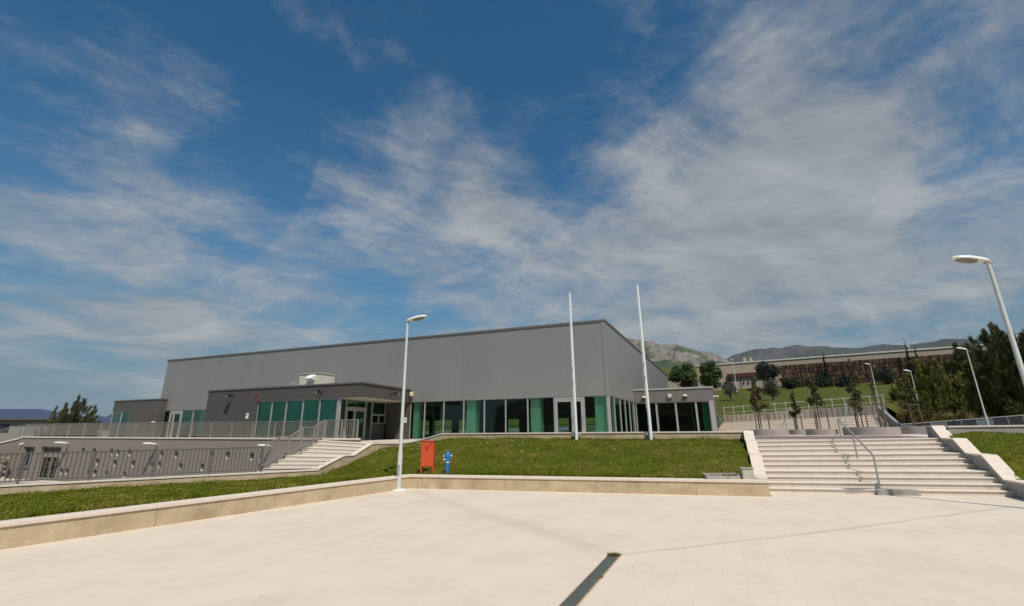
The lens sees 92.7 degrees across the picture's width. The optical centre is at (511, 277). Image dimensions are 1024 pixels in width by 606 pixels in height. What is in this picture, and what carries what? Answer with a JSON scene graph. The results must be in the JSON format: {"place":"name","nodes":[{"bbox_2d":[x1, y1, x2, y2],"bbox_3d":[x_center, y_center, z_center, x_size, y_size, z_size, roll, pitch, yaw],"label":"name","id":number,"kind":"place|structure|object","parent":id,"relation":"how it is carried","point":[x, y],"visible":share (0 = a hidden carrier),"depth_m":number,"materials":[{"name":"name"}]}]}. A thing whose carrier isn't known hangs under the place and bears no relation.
{"place":"outdoors","nodes":[
{"label":"outdoors","id":0,"kind":"place"},
{"bbox_2d":[0,479,63,484],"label":"yard","id":1,"kind":"structure","parent":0,"point":[2,483],"depth_m":34.45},
{"bbox_2d":[0,438,21,478],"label":"ramp wall","id":2,"kind":"structure","parent":1,"relation":"on","point":[10,446],"depth_m":38.30,"materials":[{"name":"concrete"}]},
{"bbox_2d":[0,425,22,440],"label":"ramp railing","id":3,"kind":"object","parent":2,"relation":"on","point":[11,431],"visible":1,"depth_m":38.73,"materials":[{"name":"metal"}]},
{"bbox_2d":[0,478,61,482],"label":"yard kerb","id":4,"kind":"structure","parent":1,"relation":"on","point":[2,479],"depth_m":34.64,"materials":[{"name":"beige concrete"}]},
{"bbox_2d":[0,469,318,494],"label":"retaining wall","id":5,"kind":"structure","parent":1,"relation":"on","point":[25,488],"depth_m":19.12,"materials":[{"name":"concrete"}]},
{"bbox_2d":[0,447,263,483],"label":"fence","id":6,"kind":"object","parent":5,"relation":"on","point":[18,478],"visible":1,"depth_m":18.98,"materials":[{"name":"metal"}]},
{"bbox_2d":[11,438,361,480],"bbox_3d":[-23.744,12.433,32.688,33.350,3.335,0.680,-8,-19,22],"label":"storey","id":7,"kind":"object","parent":1,"relation":"on","point":[33,445],"visible":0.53,"depth_m":33.28,"materials":[{"name":"grey concrete"}]},
{"bbox_2d":[16,447,34,467],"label":"window","id":8,"kind":"structure","parent":7,"relation":"in","point":[29,449],"depth_m":38.43,"materials":[{"name":"metal"}]},
{"bbox_2d":[37,454,59,478],"bbox_3d":[-35.025,14.356,37.012,2.660,1.790,0.155,-8,-19,22],"label":"door","id":9,"kind":"structure","parent":7,"relation":"in","point":[45,455],"depth_m":37.10,"materials":[{"name":"metal"}]},
{"bbox_2d":[20,436,359,439],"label":"deck kerb","id":10,"kind":"structure","parent":7,"relation":"on","point":[189,437],"depth_m":31.64,"materials":[{"name":"concrete"}]},
{"bbox_2d":[23,421,325,437],"bbox_3d":[-24.940,10.495,33.606,31.006,1.193,0.080,-8,-19,22],"label":"deck railing","id":11,"kind":"object","parent":10,"relation":"on","point":[100,430],"visible":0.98,"depth_m":33.06,"materials":[{"name":"metal"}]},
{"bbox_2d":[324,419,358,437],"bbox_3d":[-9.589,8.522,27.466,2.306,1.015,0.080,-8,-19,22],"label":"deck railing","id":12,"kind":"object","parent":10,"relation":"on","point":[341,429],"visible":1,"depth_m":27.45,"materials":[{"name":"metal"}]},
{"bbox_2d":[19,439,419,445],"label":"terrace","id":13,"kind":"structure","parent":0,"point":[409,440],"depth_m":29.88,"materials":[{"name":"beige concrete"}]},
{"bbox_2d":[261,440,366,471],"bbox_3d":[-9.914,9.827,25.082,3.680,2.760,4.185,-8,-19,22],"label":"entrance stair","id":14,"kind":"object","parent":13,"relation":"on","point":[317,453],"visible":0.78,"depth_m":25.11,"materials":[{"name":"concrete"}]},
{"bbox_2d":[255,419,325,471],"bbox_3d":[-11.525,8.750,25.756,0.080,2.489,4.286,-8,-19,22],"label":"stair railing","id":15,"kind":"object","parent":14,"relation":"on","point":[289,442],"visible":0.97,"depth_m":25.57,"materials":[{"name":"metal"}]},
{"bbox_2d":[0,437,751,520],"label":"lawn","id":16,"kind":"structure","parent":0,"point":[639,457],"depth_m":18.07,"materials":[{"name":"green plant"}]},
{"bbox_2d":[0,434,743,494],"bbox_3d":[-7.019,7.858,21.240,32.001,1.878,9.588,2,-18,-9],"label":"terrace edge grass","id":17,"kind":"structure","parent":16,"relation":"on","point":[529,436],"depth_m":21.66,"materials":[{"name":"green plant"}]},
{"bbox_2d":[420,440,436,472],"bbox_3d":[-3.032,6.553,17.606,0.500,1.270,0.320,-3,-17,7],"label":"hydrant cabinet","id":18,"kind":"object","parent":16,"relation":"on","point":[428,449],"visible":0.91,"depth_m":17.54,"materials":[{"name":"red metal"}]},
{"bbox_2d":[315,431,743,474],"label":"terrace wall","id":19,"kind":"structure","parent":16,"relation":"on","point":[359,453],"depth_m":22.84,"materials":[{"name":"concrete"}]},
{"bbox_2d":[569,291,581,439],"bbox_3d":[2.886,4.143,23.047,0.430,7.220,0.220,-8,-19,22],"label":"flagpole","id":20,"kind":"object","parent":16,"relation":"on","point":[576,434],"visible":0.94,"depth_m":22.83,"materials":[{"name":"white metal"}]},
{"bbox_2d":[636,283,655,439],"bbox_3d":[5.910,3.723,21.847,0.430,7.190,0.220,-8,-19,22],"label":"flagpole","id":21,"kind":"object","parent":16,"relation":"on","point":[650,434],"visible":0.95,"depth_m":21.62,"materials":[{"name":"white metal"}]},
{"bbox_2d":[702,473,740,478],"bbox_3d":[6.349,6.112,14.791,0.980,0.320,0.450,-2,-17,5],"label":"concrete trough","id":22,"kind":"object","parent":16,"relation":"on","point":[710,476],"visible":0.37,"depth_m":14.63,"materials":[{"name":"grey concrete"}]},
{"bbox_2d":[738,467,754,478],"bbox_3d":[7.067,5.959,14.669,0.380,0.465,0.250,-2,-17,5],"label":"switch box","id":23,"kind":"object","parent":16,"relation":"on","point":[746,472],"visible":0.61,"depth_m":14.60,"materials":[{"name":"paint"}]},
{"bbox_2d":[107,319,718,439],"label":"sports hall","id":24,"kind":"structure","parent":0,"point":[477,379],"depth_m":33.52,"materials":[{"name":"metal"}]},
{"bbox_2d":[107,411,121,436],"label":"window","id":25,"kind":"structure","parent":24,"relation":"in","point":[116,416],"depth_m":44.71,"materials":[{"name":"glass"}]},
{"bbox_2d":[117,411,130,436],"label":"window","id":26,"kind":"structure","parent":24,"relation":"in","point":[125,416],"depth_m":44.22,"materials":[{"name":"metal"}]},
{"bbox_2d":[166,412,181,436],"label":"door","id":27,"kind":"structure","parent":24,"relation":"in","point":[174,416],"depth_m":42.48,"materials":[{"name":"metal"}]},
{"bbox_2d":[178,410,193,436],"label":"window","id":28,"kind":"structure","parent":24,"relation":"in","point":[187,415],"depth_m":41.99,"materials":[{"name":"glass"}]},
{"bbox_2d":[189,409,205,436],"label":"window","id":29,"kind":"structure","parent":24,"relation":"in","point":[198,415],"depth_m":41.46,"materials":[{"name":"glass"}]},
{"bbox_2d":[253,401,272,437],"bbox_3d":[-15.796,9.127,31.029,1.234,2.450,0.100,-8,-19,22],"label":"window","id":30,"kind":"structure","parent":24,"relation":"in","point":[264,408],"depth_m":31.13,"materials":[{"name":"glass"}]},
{"bbox_2d":[268,400,286,437],"bbox_3d":[-14.662,8.975,30.578,1.214,2.450,0.100,-8,-19,22],"label":"window","id":31,"kind":"structure","parent":24,"relation":"in","point":[278,411],"depth_m":30.69,"materials":[{"name":"glass"}]},
{"bbox_2d":[282,400,303,437],"bbox_3d":[-13.473,8.815,30.104,1.354,2.450,0.100,-8,-19,22],"label":"window","id":32,"kind":"structure","parent":24,"relation":"in","point":[294,408],"depth_m":30.22,"materials":[{"name":"glass"}]},
{"bbox_2d":[299,399,319,437],"bbox_3d":[-12.233,8.649,29.610,1.324,2.450,0.100,-8,-19,22],"label":"window","id":33,"kind":"structure","parent":24,"relation":"in","point":[310,412],"depth_m":29.74,"materials":[{"name":"glass"}]},
{"bbox_2d":[287,372,335,385],"bbox_3d":[-13.633,7.031,32.590,3.000,1.120,1.850,-8,-19,22],"label":"rooftop unit","id":34,"kind":"object","parent":24,"relation":"on","point":[313,378],"visible":0.53,"depth_m":32.06,"materials":[{"name":"metal"}]},
{"bbox_2d":[316,398,337,437],"bbox_3d":[-10.988,8.482,29.115,1.364,2.450,0.100,-8,-19,22],"label":"window","id":35,"kind":"structure","parent":24,"relation":"in","point":[328,407],"depth_m":29.25,"materials":[{"name":"glass"}]},
{"bbox_2d":[338,398,346,437],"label":"window","id":36,"kind":"structure","parent":24,"relation":"in","point":[344,401],"depth_m":29.42,"materials":[{"name":"glass"}]},
{"bbox_2d":[344,407,365,439],"bbox_3d":[-9.805,9.173,30.529,0.155,1.950,2.310,-5,-18,13],"label":"door","id":37,"kind":"structure","parent":24,"relation":"in","point":[351,413],"depth_m":30.61,"materials":[{"name":"metal"}]},
{"bbox_2d":[346,399,366,408],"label":"window","id":38,"kind":"structure","parent":24,"relation":"in","point":[351,403],"depth_m":30.91,"materials":[{"name":"glass"}]},
{"bbox_2d":[364,401,372,439],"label":"window","id":39,"kind":"structure","parent":24,"relation":"in","point":[369,408],"depth_m":32.13,"materials":[{"name":"glass"}]},
{"bbox_2d":[372,415,385,423],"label":"window","id":40,"kind":"structure","parent":24,"relation":"in","point":[376,419],"depth_m":33.30,"materials":[{"name":"glass"}]},
{"bbox_2d":[372,401,386,414],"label":"window","id":41,"kind":"structure","parent":24,"relation":"in","point":[379,408],"depth_m":33.56,"materials":[{"name":"glass"}]},
{"bbox_2d":[422,424,595,434],"bbox_3d":[-0.303,11.023,34.894,14.756,0.900,0.080,-8,-19,22],"label":"gallery railing","id":42,"kind":"object","parent":24,"relation":"on","point":[504,425],"visible":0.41,"depth_m":35.22,"materials":[{"name":"metal"}]},
{"bbox_2d":[554,398,584,431],"bbox_3d":[3.459,8.467,29.321,1.840,2.330,0.155,-8,-19,22],"label":"door","id":43,"kind":"structure","parent":24,"relation":"in","point":[556,401],"depth_m":29.41,"materials":[{"name":"metal"}]},
{"bbox_2d":[583,395,608,431],"bbox_3d":[4.971,8.215,28.764,1.414,2.450,0.100,-8,-19,22],"label":"window","id":44,"kind":"structure","parent":24,"relation":"in","point":[595,395],"depth_m":28.92,"materials":[{"name":"glass"}]},
{"bbox_2d":[610,396,616,431],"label":"window","id":45,"kind":"structure","parent":24,"relation":"in","point":[612,402],"depth_m":29.49,"materials":[{"name":"glass"}]},
{"bbox_2d":[614,397,622,431],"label":"window","id":46,"kind":"structure","parent":24,"relation":"in","point":[617,400],"depth_m":30.87,"materials":[{"name":"glass"}]},
{"bbox_2d":[620,398,627,431],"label":"window","id":47,"kind":"structure","parent":24,"relation":"in","point":[623,407],"depth_m":32.48,"materials":[{"name":"metal"}]},
{"bbox_2d":[625,400,631,431],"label":"window","id":48,"kind":"structure","parent":24,"relation":"in","point":[628,415],"depth_m":34.05,"materials":[{"name":"metal"}]},
{"bbox_2d":[630,401,635,431],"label":"window","id":49,"kind":"structure","parent":24,"relation":"in","point":[632,411],"depth_m":35.63,"materials":[{"name":"metal"}]},
{"bbox_2d":[635,402,658,431],"bbox_3d":[9.993,10.491,36.127,1.504,2.395,0.100,-8,-19,22],"label":"window","id":50,"kind":"structure","parent":24,"relation":"in","point":[641,411],"depth_m":36.17,"materials":[{"name":"glass"}]},
{"bbox_2d":[656,402,677,431],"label":"window","id":51,"kind":"structure","parent":24,"relation":"in","point":[666,411],"depth_m":35.63,"materials":[{"name":"glass"}]},
{"bbox_2d":[675,401,698,431],"bbox_3d":[12.593,10.142,35.092,1.384,2.395,0.100,-8,-19,22],"label":"window","id":52,"kind":"structure","parent":24,"relation":"in","point":[686,411],"depth_m":35.13,"materials":[{"name":"glass"}]},
{"bbox_2d":[696,401,712,430],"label":"window","id":53,"kind":"structure","parent":24,"relation":"in","point":[702,407],"depth_m":34.70,"materials":[{"name":"glass"}]},
{"bbox_2d":[422,429,568,434],"bbox_3d":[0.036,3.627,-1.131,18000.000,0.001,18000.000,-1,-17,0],"label":"ground","id":54,"kind":"structure","parent":0,"point":[510,431],"depth_m":1071.62,"materials":[{"name":"beige concrete"}]},
{"bbox_2d":[0,409,82,441],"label":"blue roof house","id":55,"kind":"structure","parent":54,"relation":"on","point":[9,418],"depth_m":78.60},
{"bbox_2d":[33,393,102,436],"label":"windswept tree","id":56,"kind":"object","parent":54,"relation":"on","point":[76,408],"visible":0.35,"depth_m":57.31,"materials":[{"name":"green plant"}]},
{"bbox_2d":[75,409,102,436],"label":"windswept tree","id":57,"kind":"object","parent":54,"relation":"on","point":[89,421],"visible":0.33,"depth_m":57.24,"materials":[{"name":"green plant"}]},
{"bbox_2d":[77,416,111,436],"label":"blue roof house","id":58,"kind":"structure","parent":54,"relation":"on","point":[104,419],"depth_m":85.58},
{"bbox_2d":[0,488,1023,605],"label":"plaza","id":59,"kind":"structure","parent":0,"point":[429,547],"depth_m":7.77,"materials":[{"name":"beige concrete"}]},
{"bbox_2d":[0,474,770,549],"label":"retaining wall","id":60,"kind":"structure","parent":59,"relation":"on","point":[20,532],"depth_m":13.61,"materials":[{"name":"concrete"}]},
{"bbox_2d":[393,315,426,490],"bbox_3d":[-3.611,4.287,17.256,1.040,5.999,0.520,-6,-18,17],"label":"street lamp","id":61,"kind":"object","parent":59,"relation":"on","point":[400,450],"visible":0.94,"depth_m":17.16,"materials":[{"name":"metal"}]},
{"bbox_2d":[558,554,621,605],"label":"drain channel","id":62,"kind":"object","parent":59,"relation":"on","point":[579,593],"visible":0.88,"depth_m":6.27,"materials":[{"name":"grey metal"}]},
{"bbox_2d":[743,425,1023,498],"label":"plaza stair","id":63,"kind":"object","parent":59,"relation":"on","point":[939,461],"visible":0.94,"depth_m":15.23,"materials":[{"name":"concrete"}]},
{"bbox_2d":[837,418,920,495],"bbox_3d":[11.610,5.660,15.855,1.000,2.176,4.570,-8,-19,22],"label":"handrail","id":64,"kind":"object","parent":63,"relation":"on","point":[896,492],"visible":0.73,"depth_m":13.72,"materials":[{"name":"metal"}]},
{"bbox_2d":[951,255,1023,385],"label":"street lamp","id":65,"kind":"object","parent":59,"relation":"on","point":[975,259],"visible":1,"depth_m":11.83,"materials":[{"name":"metal"}]},
{"bbox_2d":[0,0,1023,430],"label":"sky","id":66,"kind":"structure","parent":0,"point":[175,175],"materials":[{"name":"blue"}]},
{"bbox_2d":[581,359,723,431],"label":"wooded foothill","id":67,"kind":"structure","parent":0,"point":[665,363],"depth_m":961.43,"materials":[{"name":"green plant"}]},
{"bbox_2d":[627,338,732,365],"bbox_3d":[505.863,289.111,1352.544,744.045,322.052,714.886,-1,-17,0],"label":"mountain","id":68,"kind":"structure","parent":0,"point":[655,351],"depth_m":1474.76,"materials":[{"name":"grey stone"}]},
{"bbox_2d":[422,382,991,430],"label":"hill","id":69,"kind":"structure","parent":0,"point":[743,396],"depth_m":62.98,"materials":[{"name":"green plant"}]},
{"bbox_2d":[667,362,697,386],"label":"broadleaf tree","id":70,"kind":"object","parent":69,"relation":"on","point":[683,373],"visible":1,"depth_m":73.17,"materials":[{"name":"green plant"}]},
{"bbox_2d":[698,360,723,388],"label":"broadleaf tree","id":71,"kind":"object","parent":69,"relation":"on","point":[711,375],"visible":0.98,"depth_m":71.25,"materials":[{"name":"green plant"}]},
{"bbox_2d":[721,381,737,400],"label":"olive tree","id":72,"kind":"object","parent":69,"relation":"on","point":[728,389],"visible":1,"depth_m":68.54,"materials":[{"name":"green plant"}]},
{"bbox_2d":[730,377,763,388],"bbox_3d":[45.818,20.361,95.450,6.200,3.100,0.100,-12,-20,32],"label":"house","id":73,"kind":"structure","parent":69,"relation":"on","point":[758,383],"depth_m":95.42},
{"bbox_2d":[754,360,782,382],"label":"conifer tree","id":74,"kind":"object","parent":69,"relation":"on","point":[765,371],"visible":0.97,"depth_m":87.57,"materials":[{"name":"green plant"}]},
{"bbox_2d":[760,377,780,399],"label":"olive tree","id":75,"kind":"object","parent":69,"relation":"on","point":[770,387],"visible":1,"depth_m":62.06,"materials":[{"name":"green plant"}]},
{"bbox_2d":[779,376,801,388],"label":"dark shrub","id":76,"kind":"object","parent":69,"relation":"on","point":[787,383],"visible":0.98,"depth_m":83.56,"materials":[{"name":"green plant"}]},
{"bbox_2d":[723,394,884,414],"bbox_3d":[20.926,9.427,35.859,10.415,1.160,0.032,-14,-22,37],"label":"hill railing","id":77,"kind":"object","parent":69,"relation":"on","point":[804,401],"visible":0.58,"depth_m":35.40,"materials":[{"name":"white paint"}]},
{"bbox_2d":[803,374,833,387],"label":"dark shrub","id":78,"kind":"object","parent":69,"relation":"on","point":[820,381],"visible":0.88,"depth_m":82.16,"materials":[{"name":"green plant"}]},
{"bbox_2d":[668,341,1018,389],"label":"hill building","id":79,"kind":"structure","parent":69,"relation":"on","point":[745,371],"depth_m":92.47,"materials":[{"name":"beige concrete"}]},
{"bbox_2d":[834,374,855,386],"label":"dark shrub","id":80,"kind":"object","parent":69,"relation":"on","point":[845,380],"visible":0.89,"depth_m":80.73,"materials":[{"name":"green plant"}]},
{"bbox_2d":[780,352,985,387],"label":"stone wall","id":81,"kind":"structure","parent":69,"relation":"on","point":[898,365],"depth_m":84.95,"materials":[{"name":"brown stone"}]},
{"bbox_2d":[869,366,898,384],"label":"dark shrub","id":82,"kind":"object","parent":69,"relation":"on","point":[883,376],"visible":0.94,"depth_m":78.33,"materials":[{"name":"green plant"}]},
{"bbox_2d":[887,396,943,419],"bbox_3d":[29.255,10.167,35.691,3.825,3.098,2.637,-1,-17,0],"label":"bush","id":83,"kind":"object","parent":69,"relation":"on","point":[904,405],"visible":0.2,"depth_m":35.57,"materials":[{"name":"green plant"}]},
{"bbox_2d":[888,408,944,426],"bbox_3d":[27.530,10.039,33.659,4.321,2.165,2.535,-1,-17,0],"label":"bush","id":84,"kind":"object","parent":69,"relation":"on","point":[904,417],"visible":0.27,"depth_m":33.27,"materials":[{"name":"green plant"}]},
{"bbox_2d":[886,357,991,418],"bbox_3d":[33.463,9.377,38.693,5.704,6.314,4.485,-1,-17,0],"label":"tamarisk","id":85,"kind":"object","parent":69,"relation":"on","point":[934,388],"visible":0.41,"depth_m":37.70,"materials":[{"name":"green plant"}]},
{"bbox_2d":[929,409,988,422],"bbox_3d":[31.070,10.200,34.066,4.321,2.033,2.471,-1,-17,0],"label":"bush","id":86,"kind":"object","parent":69,"relation":"on","point":[963,415],"visible":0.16,"depth_m":33.90,"materials":[{"name":"green plant"}]},
{"bbox_2d":[939,320,1023,418],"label":"tamarisk","id":87,"kind":"object","parent":69,"relation":"on","point":[998,378],"visible":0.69,"depth_m":36.85,"materials":[{"name":"green plant"}]},
{"bbox_2d":[755,434,927,440],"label":"terrace","id":88,"kind":"structure","parent":0,"point":[922,435],"depth_m":23.55,"materials":[{"name":"beige concrete"}]},
{"bbox_2d":[748,429,788,435],"bbox_3d":[14.437,8.730,27.506,2.000,0.340,2.000,-1,-17,0],"label":"planter","id":89,"kind":"object","parent":88,"relation":"on","point":[770,432],"visible":0.92,"depth_m":26.68,"materials":[{"name":"concrete"}]},
{"bbox_2d":[748,376,769,428],"bbox_3d":[14.196,7.290,28.088,1.084,3.140,0.977,-5,-18,14],"label":"sapling","id":90,"kind":"object","parent":89,"relation":"on","point":[753,401],"visible":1,"depth_m":28.05,"materials":[{"name":"green plant"}]},
{"bbox_2d":[789,429,805,434],"bbox_3d":[17.695,9.521,30.078,1.120,0.300,1.120,-1,-17,0],"label":"planter","id":91,"kind":"object","parent":88,"relation":"on","point":[797,432],"visible":0.76,"depth_m":29.66,"materials":[{"name":"concrete"}]},
{"bbox_2d":[788,390,802,429],"bbox_3d":[17.693,8.318,30.395,0.833,2.584,0.869,-1,-17,0],"label":"sapling","id":92,"kind":"object","parent":91,"relation":"on","point":[796,408],"visible":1,"depth_m":30.42,"materials":[{"name":"green plant"}]},
{"bbox_2d":[718,415,887,433],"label":"tribune steps","id":93,"kind":"structure","parent":88,"relation":"on","point":[809,423],"depth_m":33.99,"materials":[{"name":"beige concrete"}]},
{"bbox_2d":[723,405,888,425],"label":"ribbed wall","id":94,"kind":"structure","parent":88,"relation":"on","point":[808,413],"depth_m":35.00,"materials":[{"name":"concrete"}]},
{"bbox_2d":[805,429,837,434],"bbox_3d":[17.437,8.705,27.505,1.560,0.330,1.560,-1,-17,0],"label":"planter","id":95,"kind":"object","parent":88,"relation":"on","point":[821,431],"visible":0.94,"depth_m":26.90,"materials":[{"name":"concrete"}]},
{"bbox_2d":[805,375,829,428],"bbox_3d":[17.419,7.224,28.015,0.990,3.161,0.849,-8,-19,23],"label":"sapling","id":96,"kind":"object","parent":95,"relation":"on","point":[816,396],"visible":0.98,"depth_m":28.02,"materials":[{"name":"green plant"}]},
{"bbox_2d":[754,436,927,438],"bbox_3d":[14.028,7.013,21.432,6.800,0.004,7.600,-8,-19,22],"label":"porphyry strip","id":97,"kind":"object","parent":88,"relation":"on","point":[818,437],"visible":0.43,"depth_m":21.00,"materials":[{"name":"grey stone"}]},
{"bbox_2d":[842,427,901,434],"bbox_3d":[19.182,8.208,26.083,2.560,0.400,2.560,-1,-17,0],"label":"planter","id":98,"kind":"object","parent":88,"relation":"on","point":[875,430],"visible":0.89,"depth_m":25.08,"materials":[{"name":"concrete"}]},
{"bbox_2d":[843,358,868,426],"bbox_3d":[18.781,6.369,26.769,1.017,3.927,1.258,-9,-19,26],"label":"sapling","id":99,"kind":"object","parent":98,"relation":"on","point":[855,399],"visible":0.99,"depth_m":26.75,"materials":[{"name":"green plant"}]},
{"bbox_2d":[869,377,887,426],"bbox_3d":[19.774,6.780,26.339,0.688,2.866,0.355,1,-17,-6],"label":"sapling","id":100,"kind":"object","parent":98,"relation":"on","point":[881,405],"visible":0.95,"depth_m":26.21,"materials":[{"name":"green plant"}]},
{"bbox_2d":[875,406,900,426],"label":"sloping parapet","id":101,"kind":"structure","parent":88,"relation":"on","point":[892,421],"depth_m":30.48,"materials":[{"name":"concrete"}]},
{"bbox_2d":[896,426,926,433],"bbox_3d":[23.388,8.812,28.186,1.900,0.420,1.900,-1,-17,0],"label":"planter","id":102,"kind":"object","parent":88,"relation":"on","point":[913,430],"visible":0.58,"depth_m":27.59,"materials":[{"name":"concrete"}]},
{"bbox_2d":[899,374,923,425],"bbox_3d":[23.357,7.234,28.604,1.201,3.182,0.893,13,-22,-37],"label":"sapling","id":103,"kind":"object","parent":102,"relation":"on","point":[904,384],"visible":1,"depth_m":28.70,"materials":[{"name":"green plant"}]},
{"bbox_2d":[901,415,1023,425],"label":"panel fence","id":104,"kind":"object","parent":88,"relation":"on","point":[1011,420],"visible":0.31,"depth_m":29.77,"materials":[{"name":"metal"}]},
{"bbox_2d":[956,347,988,424],"bbox_3d":[27.478,6.645,29.020,0.759,5.009,0.380,-2,-17,4],"label":"street lamp","id":105,"kind":"object","parent":88,"relation":"on","point":[985,415],"visible":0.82,"depth_m":29.03,"materials":[{"name":"metal"}]},
{"bbox_2d":[726,338,1017,413],"bbox_3d":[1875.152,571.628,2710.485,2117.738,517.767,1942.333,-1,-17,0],"label":"mountain","id":106,"kind":"structure","parent":0,"point":[793,351],"depth_m":2994.20,"materials":[{"name":"grey stone"}]},
{"bbox_2d":[951,431,1023,479],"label":"side lawn","id":107,"kind":"structure","parent":0,"point":[1012,449],"depth_m":15.32,"materials":[{"name":"green plant"}]},
{"bbox_2d":[945,425,1023,433],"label":"side wall","id":108,"kind":"structure","parent":107,"relation":"on","point":[991,428],"depth_m":16.52,"materials":[{"name":"grey concrete"}]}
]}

